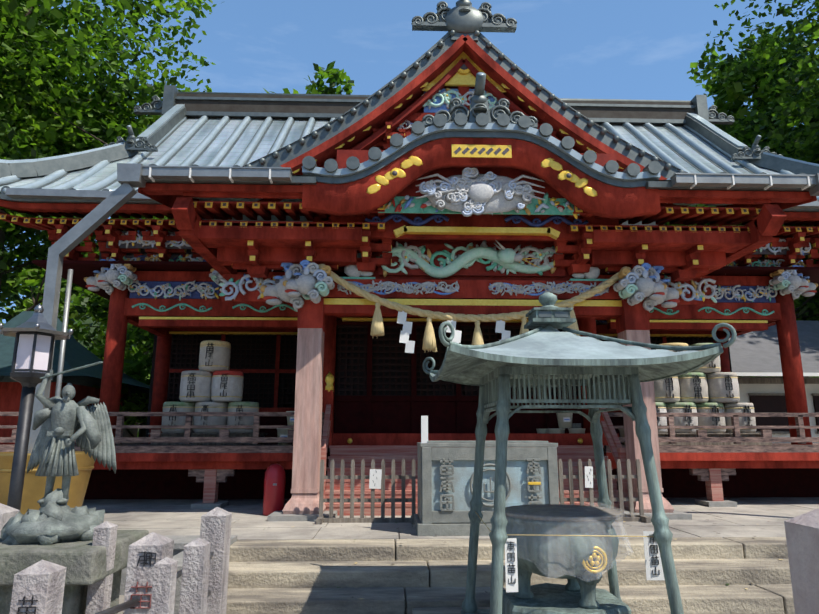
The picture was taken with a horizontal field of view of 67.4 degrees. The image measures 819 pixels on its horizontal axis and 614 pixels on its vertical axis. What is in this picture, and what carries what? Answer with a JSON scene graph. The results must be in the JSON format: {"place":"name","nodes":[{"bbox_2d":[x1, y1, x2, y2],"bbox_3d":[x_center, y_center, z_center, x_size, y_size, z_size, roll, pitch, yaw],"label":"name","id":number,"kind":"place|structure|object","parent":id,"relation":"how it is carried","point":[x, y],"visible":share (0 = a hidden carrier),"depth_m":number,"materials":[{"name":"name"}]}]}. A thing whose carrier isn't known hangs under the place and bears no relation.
{"place":"outdoors","nodes":[
{"label":"outdoors","id":0,"kind":"place"},
{"bbox_2d":[118,595,405,613],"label":"terrain","id":1,"kind":"structure","parent":0,"point":[121,598],"depth_m":6.38,"materials":[{"name":"grey stone"}]},
{"bbox_2d":[0,0,6,119],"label":"tree","id":2,"kind":"object","parent":1,"relation":"on","point":[4,58],"visible":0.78,"depth_m":20.39,"materials":[{"name":"green plant"}]},
{"bbox_2d":[0,303,72,509],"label":"pole lantern","id":3,"kind":"object","parent":1,"relation":"on","point":[36,334],"visible":0.85,"depth_m":6.30,"materials":[{"name":"metal"}]},
{"bbox_2d":[0,0,75,143],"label":"tree","id":4,"kind":"object","parent":1,"relation":"on","point":[34,43],"visible":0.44,"depth_m":21.48,"materials":[{"name":"green plant"}]},
{"bbox_2d":[0,0,121,322],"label":"tree","id":5,"kind":"object","parent":1,"relation":"on","point":[5,288],"visible":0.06,"depth_m":29.04,"materials":[{"name":"green plant"}]},
{"bbox_2d":[0,41,126,328],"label":"tree","id":6,"kind":"object","parent":1,"relation":"on","point":[13,137],"visible":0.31,"depth_m":23.66,"materials":[{"name":"green plant"}]},
{"bbox_2d":[0,311,149,444],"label":"side shrine","id":7,"kind":"object","parent":1,"relation":"on","point":[83,381],"visible":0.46,"depth_m":16.17,"materials":[{"name":"red paint"}]},
{"bbox_2d":[68,296,149,398],"bbox_3d":[-10.634,1.976,25.925,8.928,10.196,8.386,0,-12,-2],"label":"tree","id":8,"kind":"object","parent":1,"relation":"on","point":[83,335],"visible":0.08,"depth_m":25.20,"materials":[{"name":"green plant"}]},
{"bbox_2d":[0,0,222,295],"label":"tree","id":9,"kind":"object","parent":1,"relation":"on","point":[89,68],"visible":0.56,"depth_m":24.39,"materials":[{"name":"green plant"}]},
{"bbox_2d":[70,289,153,436],"bbox_3d":[-8.750,2.443,20.901,5.972,7.272,6.459,4,-13,-18],"label":"tree","id":10,"kind":"object","parent":1,"relation":"on","point":[137,366],"visible":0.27,"depth_m":19.98,"materials":[{"name":"green plant"}]},
{"bbox_2d":[23,76,211,436],"bbox_3d":[-13.383,-2.257,29.960,11.498,20.175,13.273,0,-12,-2],"label":"tree","id":11,"kind":"object","parent":1,"relation":"on","point":[105,138],"depth_m":28.55,"materials":[{"name":"green plant"}]},
{"bbox_2d":[263,61,354,94],"bbox_3d":[-4.567,-3.647,32.285,10.791,17.831,10.090,0,-12,-2],"label":"tree","id":12,"kind":"object","parent":1,"relation":"on","point":[334,76],"depth_m":31.15,"materials":[{"name":"green plant"}]},
{"bbox_2d":[4,286,818,436],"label":"hillside forest","id":13,"kind":"object","parent":1,"relation":"on","point":[90,322],"visible":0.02,"depth_m":62.82,"materials":[{"name":"green plant"}]},
{"bbox_2d":[82,497,818,613],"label":"temple platform","id":14,"kind":"structure","parent":1,"relation":"on","point":[178,521],"depth_m":8.61,"materials":[{"name":"stone"}]},
{"bbox_2d":[0,451,94,514],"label":"yellow container","id":15,"kind":"object","parent":14,"relation":"on","point":[33,493],"visible":0.29,"depth_m":7.28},
{"bbox_2d":[263,464,285,515],"bbox_3d":[-2.119,2.860,9.642,0.330,0.775,0.335,0,-12,-2],"label":"cylinder","id":16,"kind":"object","parent":14,"relation":"on","point":[274,490],"visible":0.9,"depth_m":9.52,"materials":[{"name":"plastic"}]},
{"bbox_2d":[316,459,650,524],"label":"wooden fences","id":17,"kind":"object","parent":14,"relation":"on","point":[570,476],"visible":0.79,"depth_m":8.86,"materials":[{"name":"brown wood"}]},
{"bbox_2d":[369,466,592,488],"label":"paper notices","id":18,"kind":"object","parent":17,"relation":"attached to","point":[375,479],"visible":1,"depth_m":8.85,"materials":[{"name":"white paper"}]},
{"bbox_2d":[414,416,558,535],"bbox_3d":[1.002,2.210,8.223,1.840,1.460,1.070,0,-12,-2],"label":"offering box","id":19,"kind":"object","parent":14,"relation":"on","point":[445,477],"visible":0.79,"depth_m":7.75,"materials":[{"name":"grey stone"}]},
{"bbox_2d":[226,537,794,613],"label":"stone steps","id":20,"kind":"structure","parent":1,"relation":"on","point":[385,576],"depth_m":6.37,"materials":[{"name":"beige stone"}]},
{"bbox_2d":[663,204,818,376],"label":"tree","id":21,"kind":"object","parent":1,"relation":"on","point":[802,311],"visible":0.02,"depth_m":24.46,"materials":[{"name":"green plant"}]},
{"bbox_2d":[687,22,818,376],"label":"tree","id":22,"kind":"object","parent":1,"relation":"on","point":[731,93],"visible":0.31,"depth_m":33.13,"materials":[{"name":"green plant"}]},
{"bbox_2d":[698,0,818,162],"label":"tall tree","id":23,"kind":"object","parent":1,"relation":"on","point":[806,26],"visible":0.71,"depth_m":25.99,"materials":[{"name":"green plant"}]},
{"bbox_2d":[737,107,818,376],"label":"tall tree","id":24,"kind":"object","parent":1,"relation":"on","point":[744,132],"visible":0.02,"depth_m":30.88,"materials":[{"name":"green plant"}]},
{"bbox_2d":[759,57,818,320],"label":"tree","id":25,"kind":"object","parent":1,"relation":"on","point":[813,303],"visible":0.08,"depth_m":26.13,"materials":[{"name":"green plant"}]},
{"bbox_2d":[0,150,818,520],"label":"temple building","id":26,"kind":"structure","parent":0,"point":[476,240],"depth_m":10.30,"materials":[{"name":"red wood"}]},
{"bbox_2d":[148,340,267,444],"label":"sake barrels","id":27,"kind":"object","parent":26,"relation":"on","point":[216,381],"visible":0.83,"depth_m":11.42,"materials":[{"name":"white wood"}]},
{"bbox_2d":[0,85,818,257],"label":"roof","id":28,"kind":"structure","parent":26,"relation":"on","point":[225,129],"depth_m":15.16,"materials":[{"name":"grey metal"}]},
{"bbox_2d":[5,163,818,452],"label":"rain gutter","id":29,"kind":"object","parent":28,"relation":"attached to","point":[130,176],"visible":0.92,"depth_m":8.74,"materials":[{"name":"grey metal"}]},
{"bbox_2d":[242,0,683,206],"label":"roof gable","id":30,"kind":"structure","parent":28,"relation":"attached to","point":[452,62],"depth_m":11.29,"materials":[{"name":"red wood"}]},
{"bbox_2d":[301,72,661,218],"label":"curved gable roof","id":31,"kind":"structure","parent":28,"relation":"attached to","point":[479,134],"depth_m":9.16,"materials":[{"name":"red wood"}]},
{"bbox_2d":[167,334,712,407],"bbox_3d":[0.882,1.538,14.593,13.030,1.738,0.070,0,-12,-2],"label":"hondo lattice","id":32,"kind":"object","parent":26,"relation":"attached to","point":[276,370],"visible":0.21,"depth_m":14.46,"materials":[{"name":"black wood"}]},
{"bbox_2d":[277,411,624,444],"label":"buckets","id":33,"kind":"object","parent":26,"relation":"on","point":[564,420],"visible":0.44,"depth_m":11.27,"materials":[{"name":"white paper"}]},
{"bbox_2d":[334,319,582,432],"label":"shrine doors","id":34,"kind":"structure","parent":26,"relation":"attached to","point":[384,384],"depth_m":12.05,"materials":[{"name":"black wood"}]},
{"bbox_2d":[318,264,631,352],"bbox_3d":[1.050,0.096,9.697,5.090,1.573,0.256,0,-12,-2],"label":"shimenawa rope","id":35,"kind":"object","parent":26,"relation":"attached to","point":[377,329],"visible":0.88,"depth_m":9.63,"materials":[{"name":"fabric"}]},
{"bbox_2d":[654,343,774,444],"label":"sake barrels","id":36,"kind":"object","parent":26,"relation":"on","point":[695,391],"visible":0.65,"depth_m":11.72,"materials":[{"name":"white wood"}]},
{"bbox_2d":[0,0,818,322],"label":"sky","id":37,"kind":"structure","parent":0,"point":[575,49],"materials":[{"name":"blue"}]},
{"bbox_2d":[729,321,818,442],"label":"side hall","id":38,"kind":"structure","parent":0,"point":[754,353],"depth_m":17.17,"materials":[{"name":"white paint"}]},
{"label":"forecourt paving","id":39,"kind":"structure","parent":0,"visible":0},
{"bbox_2d":[0,530,148,613],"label":"stone pedestal","id":40,"kind":"object","parent":39,"relation":"on","point":[84,562],"visible":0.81,"depth_m":4.24,"materials":[{"name":"stone"}]},
{"bbox_2d":[1,361,116,544],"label":"tengu statue","id":41,"kind":"object","parent":40,"relation":"on","point":[55,518],"visible":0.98,"depth_m":4.77,"materials":[{"name":"grey metal"}]},
{"bbox_2d":[0,503,231,613],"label":"stone posts","id":42,"kind":"object","parent":39,"relation":"on","point":[150,584],"visible":1,"depth_m":3.81,"materials":[{"name":"stone"}]},
{"bbox_2d":[95,552,212,613],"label":"steel fence rails","id":43,"kind":"object","parent":42,"relation":"attached to","point":[122,606],"visible":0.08,"depth_m":3.67,"materials":[{"name":"metal"}]},
{"bbox_2d":[240,517,789,598],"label":"fallen leaves","id":44,"kind":"object","parent":39,"relation":"on","point":[485,591],"visible":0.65,"depth_m":6.87,"materials":[{"name":"brown plant"}]},
{"bbox_2d":[412,292,736,613],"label":"incense burner canopy","id":45,"kind":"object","parent":39,"relation":"on","point":[610,373],"depth_m":4.70,"materials":[{"name":"metal"}]},
{"bbox_2d":[504,504,620,608],"bbox_3d":[1.223,1.977,4.931,0.950,0.660,0.920,0,-12,-2],"label":"incense burner","id":46,"kind":"object","parent":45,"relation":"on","point":[586,589],"visible":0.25,"depth_m":4.61,"materials":[{"name":"grey patina"},{"name":"dark bronze"},{"name":"gold leaf"}]},
{"bbox_2d":[491,502,640,580],"bbox_3d":[1.212,1.851,4.914,1.014,0.444,1.035,0,-12,-2],"label":"plastic cover sheet","id":47,"kind":"object","parent":46,"relation":"on","point":[570,536],"visible":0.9,"depth_m":4.55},
{"bbox_2d":[475,512,664,591],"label":"hanging banners","id":48,"kind":"object","parent":45,"relation":"attached to","point":[653,566],"visible":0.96,"depth_m":4.42,"materials":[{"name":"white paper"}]},
{"bbox_2d":[784,508,818,613],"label":"stone pillar","id":49,"kind":"structure","parent":39,"relation":"on","point":[802,535],"depth_m":3.09,"materials":[{"name":"stone"}]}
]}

